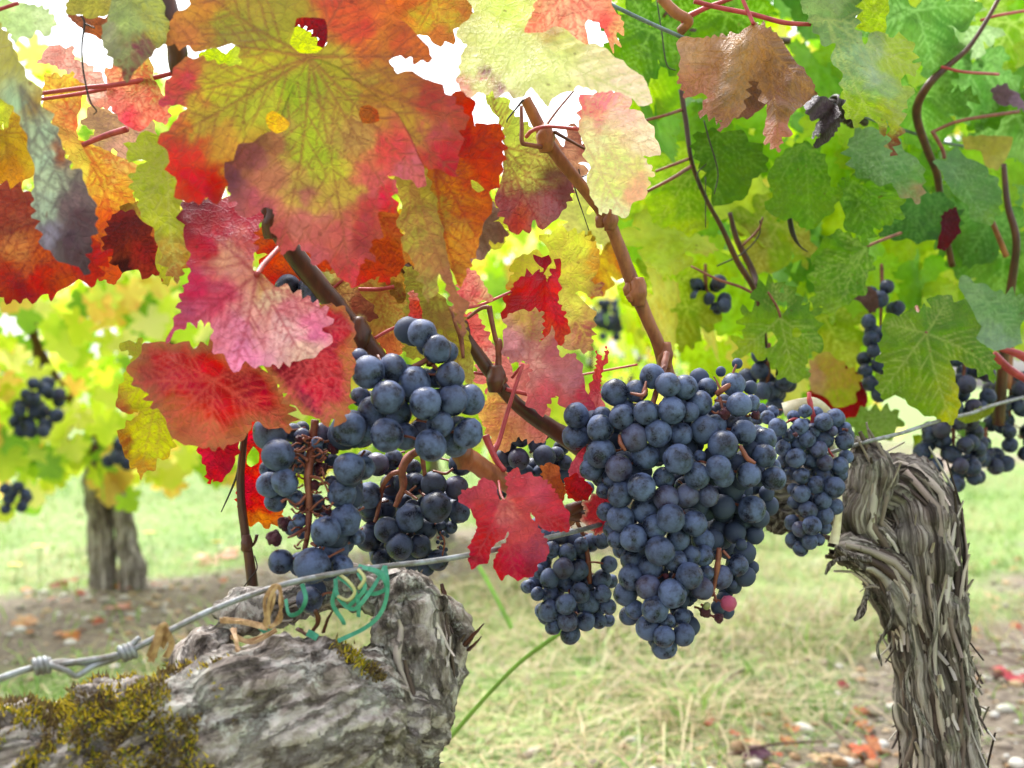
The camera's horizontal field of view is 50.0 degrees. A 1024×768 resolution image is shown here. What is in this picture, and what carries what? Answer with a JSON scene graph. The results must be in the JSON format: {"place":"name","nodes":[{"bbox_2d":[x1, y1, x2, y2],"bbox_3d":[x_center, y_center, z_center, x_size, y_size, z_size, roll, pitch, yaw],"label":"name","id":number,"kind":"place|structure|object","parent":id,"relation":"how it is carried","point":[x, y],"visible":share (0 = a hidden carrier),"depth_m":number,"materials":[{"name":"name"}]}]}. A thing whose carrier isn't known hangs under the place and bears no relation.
{"place":"outdoors","nodes":[
{"label":"outdoors","id":0,"kind":"place"},
{"bbox_2d":[0,388,1023,767],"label":"ground","id":1,"kind":"structure","parent":0,"point":[910,416],"depth_m":2.16,"materials":[{"name":"plant"}]},
{"bbox_2d":[0,32,358,591],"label":"grape vine","id":2,"kind":"object","parent":1,"relation":"on","point":[132,305],"visible":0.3,"depth_m":2.37,"materials":[{"name":"yellow plant"}]},
{"bbox_2d":[0,481,32,514],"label":"grape bunch","id":3,"kind":"object","parent":2,"relation":"attached to","point":[9,492],"visible":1,"depth_m":2.05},
{"bbox_2d":[8,375,65,438],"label":"grape bunch","id":4,"kind":"object","parent":2,"relation":"attached to","point":[22,423],"visible":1,"depth_m":2.08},
{"bbox_2d":[0,0,674,767],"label":"grape vine","id":5,"kind":"object","parent":1,"relation":"on","point":[208,696],"visible":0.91,"depth_m":0.52,"materials":[{"name":"grey plant"}]},
{"bbox_2d":[0,109,34,188],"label":"vine leaf","id":6,"kind":"object","parent":5,"relation":"attached to","point":[17,166],"visible":0.48,"depth_m":0.62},
{"bbox_2d":[0,0,57,43],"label":"vine leaf","id":7,"kind":"object","parent":5,"relation":"attached to","point":[25,20],"visible":0.96,"depth_m":0.85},
{"bbox_2d":[0,22,98,274],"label":"vine leaf","id":8,"kind":"object","parent":5,"relation":"hanging from","point":[63,204],"visible":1,"depth_m":0.50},
{"bbox_2d":[0,180,113,304],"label":"vine leaf","id":9,"kind":"object","parent":5,"relation":"hanging from","point":[32,270],"visible":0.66,"depth_m":0.55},
{"bbox_2d":[37,44,110,109],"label":"vine leaf","id":10,"kind":"object","parent":5,"relation":"attached to","point":[59,56],"visible":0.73,"depth_m":0.69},
{"bbox_2d":[65,0,110,18],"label":"vine leaf","id":11,"kind":"object","parent":5,"relation":"attached to","point":[90,9],"visible":0.9,"depth_m":0.54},
{"bbox_2d":[42,71,136,235],"bbox_3d":[-0.229,-0.125,0.600,0.050,0.089,0.023,0,0,8],"label":"vine leaf","id":12,"kind":"object","parent":5,"relation":"attached to","point":[108,181],"visible":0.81,"depth_m":0.60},
{"bbox_2d":[80,106,155,158],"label":"vine leaf","id":13,"kind":"object","parent":5,"relation":"attached to","point":[101,120],"visible":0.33,"depth_m":0.68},
{"bbox_2d":[101,209,158,278],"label":"vine leaf","id":14,"kind":"object","parent":5,"relation":"attached to","point":[128,238],"visible":0.98,"depth_m":0.58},
{"bbox_2d":[101,0,169,82],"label":"vine leaf","id":15,"kind":"object","parent":5,"relation":"hanging from","point":[134,35],"visible":1,"depth_m":0.51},
{"bbox_2d":[104,58,171,130],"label":"vine leaf","id":16,"kind":"object","parent":5,"relation":"hanging from","point":[136,107],"visible":0.76,"depth_m":0.57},
{"bbox_2d":[115,337,176,479],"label":"vine leaf","id":17,"kind":"object","parent":5,"relation":"hanging from","point":[146,441],"visible":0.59,"depth_m":0.56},
{"bbox_2d":[123,131,187,283],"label":"vine leaf","id":18,"kind":"object","parent":5,"relation":"attached to","point":[152,185],"visible":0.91,"depth_m":0.54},
{"bbox_2d":[126,340,299,450],"bbox_3d":[-0.146,0.004,0.538,0.084,0.057,0.014,0,0,-11],"label":"vine leaf","id":19,"kind":"object","parent":5,"relation":"attached to","point":[201,395],"visible":0.94,"depth_m":0.54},
{"bbox_2d":[196,442,239,483],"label":"vine leaf","id":20,"kind":"object","parent":5,"relation":"attached to","point":[219,462],"visible":0.73,"depth_m":0.59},
{"bbox_2d":[198,46,241,65],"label":"vine leaf","id":21,"kind":"object","parent":5,"relation":"attached to","point":[230,58],"visible":0.52,"depth_m":0.60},
{"bbox_2d":[166,196,333,371],"bbox_3d":[-0.126,-0.050,0.538,0.081,0.090,0.044,0,0,0],"label":"vine leaf","id":22,"kind":"object","parent":5,"relation":"hanging from","point":[243,308],"visible":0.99,"depth_m":0.52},
{"bbox_2d":[234,422,283,528],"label":"vine leaf","id":23,"kind":"object","parent":5,"relation":"attached to","point":[261,513],"visible":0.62,"depth_m":0.61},
{"bbox_2d":[252,227,331,284],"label":"vine leaf","id":24,"kind":"object","parent":5,"relation":"attached to","point":[276,268],"visible":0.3,"depth_m":0.62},
{"bbox_2d":[290,26,321,52],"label":"vine leaf","id":25,"kind":"object","parent":5,"relation":"attached to","point":[302,41],"visible":0.47,"depth_m":0.60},
{"bbox_2d":[264,303,356,426],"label":"vine leaf","id":26,"kind":"object","parent":5,"relation":"attached to","point":[318,386],"visible":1,"depth_m":0.54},
{"bbox_2d":[295,17,327,47],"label":"vine leaf","id":27,"kind":"object","parent":5,"relation":"attached to","point":[318,26],"visible":0.38,"depth_m":0.58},
{"bbox_2d":[157,0,469,287],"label":"vine leaf","id":28,"kind":"object","parent":5,"relation":"hanging from","point":[317,180],"visible":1,"depth_m":0.51,"materials":[{"name":"plant"}]},
{"bbox_2d":[321,271,378,321],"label":"vine leaf","id":29,"kind":"object","parent":5,"relation":"attached to","point":[359,304],"visible":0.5,"depth_m":0.62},
{"bbox_2d":[252,316,484,612],"bbox_3d":[-0.073,0.041,0.570,0.119,0.152,0.064,0,0,0],"label":"grape bunch","id":30,"kind":"object","parent":5,"relation":"attached to","point":[437,429],"visible":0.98,"depth_m":0.55,"materials":[{"name":"food"}]},
{"bbox_2d":[355,210,404,286],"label":"vine leaf","id":31,"kind":"object","parent":5,"relation":"attached to","point":[389,263],"visible":0.62,"depth_m":0.55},
{"bbox_2d":[355,279,407,354],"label":"vine leaf","id":32,"kind":"object","parent":5,"relation":"attached to","point":[389,311],"visible":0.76,"depth_m":0.64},
{"bbox_2d":[357,448,469,575],"bbox_3d":[-0.067,0.075,0.661,0.066,0.080,0.094,0,0,-38],"label":"grape bunch","id":33,"kind":"object","parent":5,"relation":"attached to","point":[401,525],"visible":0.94,"depth_m":0.64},
{"bbox_2d":[385,0,472,46],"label":"vine leaf","id":34,"kind":"object","parent":5,"relation":"attached to","point":[436,22],"visible":0.78,"depth_m":0.57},
{"bbox_2d":[394,168,469,336],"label":"vine leaf","id":35,"kind":"object","parent":5,"relation":"attached to","point":[419,223],"visible":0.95,"depth_m":0.53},
{"bbox_2d":[401,266,474,383],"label":"vine leaf","id":36,"kind":"object","parent":5,"relation":"attached to","point":[436,311],"visible":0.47,"depth_m":0.62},
{"bbox_2d":[424,91,507,287],"bbox_3d":[-0.023,-0.096,0.542,0.044,0.098,0.010,0,0,15],"label":"vine leaf","id":37,"kind":"object","parent":5,"relation":"attached to","point":[464,209],"visible":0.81,"depth_m":0.54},
{"bbox_2d":[455,268,492,305],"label":"vine leaf","id":38,"kind":"object","parent":5,"relation":"attached to","point":[473,290],"visible":0.81,"depth_m":0.65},
{"bbox_2d":[464,312,495,361],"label":"vine leaf","id":39,"kind":"object","parent":5,"relation":"attached to","point":[480,334],"visible":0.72,"depth_m":0.65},
{"bbox_2d":[470,201,509,262],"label":"vine leaf","id":40,"kind":"object","parent":5,"relation":"attached to","point":[495,232],"visible":0.34,"depth_m":0.71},
{"bbox_2d":[473,355,532,394],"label":"vine leaf","id":41,"kind":"object","parent":5,"relation":"attached to","point":[509,372],"visible":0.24,"depth_m":0.69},
{"bbox_2d":[478,391,550,452],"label":"vine leaf","id":42,"kind":"object","parent":5,"relation":"attached to","point":[491,413],"visible":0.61,"depth_m":0.66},
{"bbox_2d":[485,90,573,234],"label":"vine leaf","id":43,"kind":"object","parent":5,"relation":"attached to","point":[535,184],"visible":0.87,"depth_m":0.68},
{"bbox_2d":[500,255,570,345],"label":"vine leaf","id":44,"kind":"object","parent":5,"relation":"attached to","point":[531,292],"visible":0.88,"depth_m":0.67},
{"bbox_2d":[497,437,594,499],"bbox_3d":[0.020,0.050,0.706,0.060,0.048,0.038,0,0,-35],"label":"grape bunch","id":45,"kind":"object","parent":5,"relation":"attached to","point":[514,456],"visible":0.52,"depth_m":0.69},
{"bbox_2d":[501,307,595,416],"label":"vine leaf","id":46,"kind":"object","parent":5,"relation":"attached to","point":[553,374],"visible":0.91,"depth_m":0.63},
{"bbox_2d":[540,462,565,500],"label":"vine leaf","id":47,"kind":"object","parent":5,"relation":"attached to","point":[551,472],"visible":0.71,"depth_m":0.64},
{"bbox_2d":[455,0,651,106],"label":"vine leaf","id":48,"kind":"object","parent":5,"relation":"attached to","point":[503,52],"visible":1,"depth_m":0.54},
{"bbox_2d":[506,225,604,353],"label":"vine leaf","id":49,"kind":"object","parent":5,"relation":"attached to","point":[576,253],"visible":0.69,"depth_m":0.71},
{"bbox_2d":[521,518,617,644],"bbox_3d":[0.036,0.121,0.691,0.061,0.082,0.049,0,0,0],"label":"grape bunch","id":50,"kind":"object","parent":5,"relation":"hanging from","point":[586,602],"visible":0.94,"depth_m":0.68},
{"bbox_2d":[555,123,588,192],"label":"vine leaf","id":51,"kind":"object","parent":5,"relation":"attached to","point":[573,153],"visible":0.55,"depth_m":0.70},
{"bbox_2d":[524,0,623,53],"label":"vine leaf","id":52,"kind":"object","parent":5,"relation":"attached to","point":[572,17],"visible":0.66,"depth_m":0.57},
{"bbox_2d":[564,473,592,501],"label":"vine leaf","id":53,"kind":"object","parent":5,"relation":"attached to","point":[577,488],"visible":1,"depth_m":0.61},
{"bbox_2d":[525,91,660,217],"bbox_3d":[0.048,-0.127,0.612,0.053,0.080,0.071,0,0,-37],"label":"vine leaf","id":54,"kind":"object","parent":5,"relation":"attached to","point":[618,139],"visible":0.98,"depth_m":0.60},
{"bbox_2d":[580,493,609,535],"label":"vine leaf","id":55,"kind":"object","parent":5,"relation":"attached to","point":[591,505],"visible":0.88,"depth_m":0.61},
{"bbox_2d":[589,346,608,407],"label":"vine leaf","id":56,"kind":"object","parent":5,"relation":"attached to","point":[594,392],"visible":0.93,"depth_m":0.64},
{"bbox_2d":[562,351,785,658],"bbox_3d":[0.095,0.065,0.615,0.127,0.167,0.082,0,0,-22],"label":"grape bunch","id":57,"kind":"object","parent":5,"relation":"attached to","point":[702,516],"visible":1,"depth_m":0.59,"materials":[{"name":"food"}]},
{"bbox_2d":[247,175,602,541],"bbox_3d":[-0.250,-0.090,3.318,0.485,1.223,1.284,0,0,38],"label":"grape vine","id":58,"kind":"object","parent":1,"relation":"on","point":[496,281],"visible":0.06,"depth_m":3.35,"materials":[{"name":"yellow plant"}]},
{"bbox_2d":[591,299,623,341],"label":"grape bunch","id":59,"kind":"object","parent":58,"relation":"attached to","point":[613,324],"visible":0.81,"depth_m":3.31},
{"bbox_2d":[451,631,560,738],"bbox_3d":[-0.004,0.252,0.924,0.114,0.109,0.007,0,0,25],"label":"grass blade","id":60,"kind":"object","parent":1,"relation":"on","point":[462,723],"depth_m":0.93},
{"bbox_2d":[0,531,1023,767],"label":"dry grass","id":61,"kind":"structure","parent":1,"relation":"on","point":[706,652],"depth_m":1.74,"materials":[{"name":"plant"}]},
{"bbox_2d":[0,514,1023,767],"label":"gravel","id":62,"kind":"structure","parent":1,"relation":"on","point":[1000,708],"depth_m":1.75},
{"bbox_2d":[486,193,722,507],"bbox_3d":[0.393,-0.088,4.155,0.487,1.218,1.284,0,0,38],"label":"grape vine","id":63,"kind":"object","parent":1,"relation":"on","point":[614,360],"visible":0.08,"depth_m":4.00,"materials":[{"name":"yellow plant"}]},
{"bbox_2d":[612,0,1023,767],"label":"grape vine","id":64,"kind":"object","parent":1,"relation":"on","point":[900,550],"visible":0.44,"depth_m":0.86,"materials":[{"name":"green plant"}]},
{"bbox_2d":[0,396,1023,681],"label":"wire","id":65,"kind":"object","parent":64,"relation":"attached to","point":[46,664],"visible":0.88,"depth_m":0.50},
{"bbox_2d":[146,622,174,662],"bbox_3d":[-0.154,0.113,0.484,0.012,0.020,0.015,0,0,-43],"label":"raffia tie","id":66,"kind":"object","parent":65,"relation":"attached to","point":[163,636],"visible":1,"depth_m":0.48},
{"bbox_2d":[220,584,283,651],"bbox_3d":[-0.124,0.109,0.519,0.038,0.034,0.023,0,0,6],"label":"raffia tie","id":67,"kind":"object","parent":65,"relation":"attached to","point":[267,612],"visible":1,"depth_m":0.52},
{"bbox_2d":[259,564,389,642],"bbox_3d":[-0.091,0.106,0.528,0.064,0.037,0.014,0,0,-7],"label":"plastic tie","id":68,"kind":"object","parent":65,"relation":"attached to","point":[382,574],"visible":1,"depth_m":0.53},
{"bbox_2d":[558,190,609,247],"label":"vine leaf","id":69,"kind":"object","parent":64,"relation":"attached to","point":[571,214],"visible":0.4,"depth_m":0.85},
{"bbox_2d":[584,231,622,299],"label":"vine leaf","id":70,"kind":"object","parent":64,"relation":"attached to","point":[609,268],"visible":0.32,"depth_m":0.85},
{"bbox_2d":[600,0,691,85],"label":"vine leaf","id":71,"kind":"object","parent":64,"relation":"attached to","point":[640,51],"visible":0.59,"depth_m":0.82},
{"bbox_2d":[602,25,706,120],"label":"vine leaf","id":72,"kind":"object","parent":64,"relation":"attached to","point":[664,87],"visible":0.19,"depth_m":0.92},
{"bbox_2d":[617,141,710,228],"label":"vine leaf","id":73,"kind":"object","parent":64,"relation":"attached to","point":[639,206],"visible":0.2,"depth_m":0.95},
{"bbox_2d":[616,258,714,325],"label":"vine leaf","id":74,"kind":"object","parent":64,"relation":"attached to","point":[685,276],"visible":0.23,"depth_m":1.00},
{"bbox_2d":[645,169,714,237],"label":"vine leaf","id":75,"kind":"object","parent":64,"relation":"attached to","point":[678,203],"visible":0.84,"depth_m":0.88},
{"bbox_2d":[670,285,721,352],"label":"vine leaf","id":76,"kind":"object","parent":64,"relation":"attached to","point":[695,314],"visible":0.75,"depth_m":0.98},
{"bbox_2d":[690,264,731,314],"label":"grape bunch","id":77,"kind":"object","parent":64,"relation":"attached to","point":[722,304],"visible":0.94,"depth_m":0.99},
{"bbox_2d":[671,0,782,38],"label":"vine leaf","id":78,"kind":"object","parent":64,"relation":"attached to","point":[710,22],"visible":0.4,"depth_m":0.86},
{"bbox_2d":[690,127,768,205],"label":"vine leaf","id":79,"kind":"object","parent":64,"relation":"attached to","point":[741,160],"visible":0.98,"depth_m":0.80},
{"bbox_2d":[676,0,817,152],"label":"dry leaf","id":80,"kind":"object","parent":64,"relation":"hanging from","point":[721,71],"visible":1,"depth_m":0.67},
{"bbox_2d":[739,343,796,415],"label":"grape bunch","id":81,"kind":"object","parent":64,"relation":"hanging from","point":[771,389],"visible":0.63,"depth_m":0.87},
{"bbox_2d":[732,192,817,277],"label":"vine leaf","id":82,"kind":"object","parent":64,"relation":"attached to","point":[775,239],"visible":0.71,"depth_m":1.00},
{"bbox_2d":[730,274,823,382],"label":"vine leaf","id":83,"kind":"object","parent":64,"relation":"attached to","point":[787,353],"visible":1,"depth_m":0.82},
{"bbox_2d":[750,392,854,556],"bbox_3d":[0.190,0.059,0.719,0.068,0.107,0.044,0,0,15],"label":"grape bunch","id":84,"kind":"object","parent":64,"relation":"attached to","point":[816,503],"visible":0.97,"depth_m":0.71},
{"bbox_2d":[764,140,843,228],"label":"vine leaf","id":85,"kind":"object","parent":64,"relation":"attached to","point":[806,195],"visible":1,"depth_m":0.82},
{"bbox_2d":[804,95,842,147],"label":"vine leaf","id":86,"kind":"object","parent":64,"relation":"attached to","point":[826,112],"visible":1,"depth_m":0.74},
{"bbox_2d":[781,307,875,370],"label":"vine leaf","id":87,"kind":"object","parent":64,"relation":"attached to","point":[842,337],"visible":0.38,"depth_m":1.05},
{"bbox_2d":[808,352,862,407],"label":"vine leaf","id":88,"kind":"object","parent":64,"relation":"attached to","point":[833,381],"visible":0.98,"depth_m":0.95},
{"bbox_2d":[806,365,867,417],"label":"vine leaf","id":89,"kind":"object","parent":64,"relation":"attached to","point":[850,410],"visible":0.2,"depth_m":1.00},
{"bbox_2d":[806,229,875,324],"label":"vine leaf","id":90,"kind":"object","parent":64,"relation":"attached to","point":[844,266],"visible":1,"depth_m":0.85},
{"bbox_2d":[800,0,920,155],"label":"vine leaf","id":91,"kind":"object","parent":64,"relation":"attached to","point":[876,67],"visible":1,"depth_m":0.70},
{"bbox_2d":[838,173,905,245],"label":"vine leaf","id":92,"kind":"object","parent":64,"relation":"attached to","point":[869,206],"visible":0.99,"depth_m":0.83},
{"bbox_2d":[855,0,889,32],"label":"vine leaf","id":93,"kind":"object","parent":64,"relation":"attached to","point":[872,15],"visible":1,"depth_m":0.73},
{"bbox_2d":[845,403,904,440],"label":"vine leaf","id":94,"kind":"object","parent":64,"relation":"attached to","point":[885,420],"visible":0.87,"depth_m":0.95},
{"bbox_2d":[856,264,905,402],"bbox_3d":[0.329,-0.045,0.978,0.046,0.124,0.051,0,0,0],"label":"grape bunch","id":95,"kind":"object","parent":64,"relation":"attached to","point":[872,336],"visible":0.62,"depth_m":0.96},
{"bbox_2d":[841,127,925,204],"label":"vine leaf","id":96,"kind":"object","parent":64,"relation":"attached to","point":[876,163],"visible":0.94,"depth_m":0.80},
{"bbox_2d":[878,185,964,243],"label":"vine leaf","id":97,"kind":"object","parent":64,"relation":"attached to","point":[919,223],"visible":0.75,"depth_m":0.92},
{"bbox_2d":[861,0,982,70],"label":"vine leaf","id":98,"kind":"object","parent":64,"relation":"attached to","point":[926,28],"visible":0.72,"depth_m":0.87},
{"bbox_2d":[886,64,980,151],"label":"vine leaf","id":99,"kind":"object","parent":64,"relation":"attached to","point":[941,102],"visible":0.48,"depth_m":0.92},
{"bbox_2d":[874,295,1000,424],"bbox_3d":[0.311,-0.018,0.802,0.099,0.096,0.018,0,0,-10],"label":"vine leaf","id":100,"kind":"object","parent":64,"relation":"attached to","point":[917,368],"visible":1,"depth_m":0.80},
{"bbox_2d":[937,207,960,250],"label":"vine leaf","id":101,"kind":"object","parent":64,"relation":"attached to","point":[950,227],"visible":1,"depth_m":0.90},
{"bbox_2d":[933,146,1002,225],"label":"vine leaf","id":102,"kind":"object","parent":64,"relation":"attached to","point":[974,186],"visible":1,"depth_m":0.85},
{"bbox_2d":[920,45,1021,124],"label":"vine leaf","id":103,"kind":"object","parent":64,"relation":"attached to","point":[994,58],"visible":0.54,"depth_m":0.96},
{"bbox_2d":[950,360,996,413],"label":"grape bunch","id":104,"kind":"object","parent":64,"relation":"attached to","point":[965,378],"visible":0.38,"depth_m":0.93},
{"bbox_2d":[950,0,1005,61],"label":"vine leaf","id":105,"kind":"object","parent":64,"relation":"attached to","point":[989,35],"visible":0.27,"depth_m":0.93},
{"bbox_2d":[944,231,1023,295],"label":"vine leaf","id":106,"kind":"object","parent":64,"relation":"attached to","point":[993,276],"visible":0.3,"depth_m":1.05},
{"bbox_2d":[949,197,1023,268],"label":"vine leaf","id":107,"kind":"object","parent":64,"relation":"attached to","point":[973,243],"visible":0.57,"depth_m":1.01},
{"bbox_2d":[962,135,1012,170],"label":"vine leaf","id":108,"kind":"object","parent":64,"relation":"attached to","point":[995,150],"visible":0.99,"depth_m":0.95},
{"bbox_2d":[959,275,1023,350],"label":"vine leaf","id":109,"kind":"object","parent":64,"relation":"attached to","point":[999,315],"visible":0.97,"depth_m":0.84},
{"bbox_2d":[968,90,1023,163],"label":"vine leaf","id":110,"kind":"object","parent":64,"relation":"attached to","point":[1012,125],"visible":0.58,"depth_m":1.01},
{"bbox_2d":[970,0,1023,72],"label":"vine leaf","id":111,"kind":"object","parent":64,"relation":"attached to","point":[1013,28],"visible":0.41,"depth_m":1.05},
{"bbox_2d":[982,371,1023,474],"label":"grape bunch","id":112,"kind":"object","parent":64,"relation":"attached to","point":[1001,461],"visible":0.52,"depth_m":1.00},
{"bbox_2d":[990,83,1023,110],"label":"vine leaf","id":113,"kind":"object","parent":64,"relation":"attached to","point":[1004,95],"visible":1,"depth_m":0.95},
{"bbox_2d":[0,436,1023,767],"bbox_3d":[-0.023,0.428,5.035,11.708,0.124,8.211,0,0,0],"label":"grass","id":114,"kind":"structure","parent":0,"point":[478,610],"depth_m":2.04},
{"bbox_2d":[0,0,1023,387],"label":"sky","id":115,"kind":"structure","parent":0,"point":[443,69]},
{"bbox_2d":[458,467,569,580],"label":"vine leaf","id":116,"kind":"object","parent":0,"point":[523,551],"visible":1,"depth_m":0.56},
{"bbox_2d":[912,418,986,492],"bbox_3d":[0.382,0.057,0.945,0.067,0.079,0.051,0,0,-41],"label":"grape bunch","id":117,"kind":"object","parent":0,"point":[967,465],"visible":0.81,"depth_m":0.93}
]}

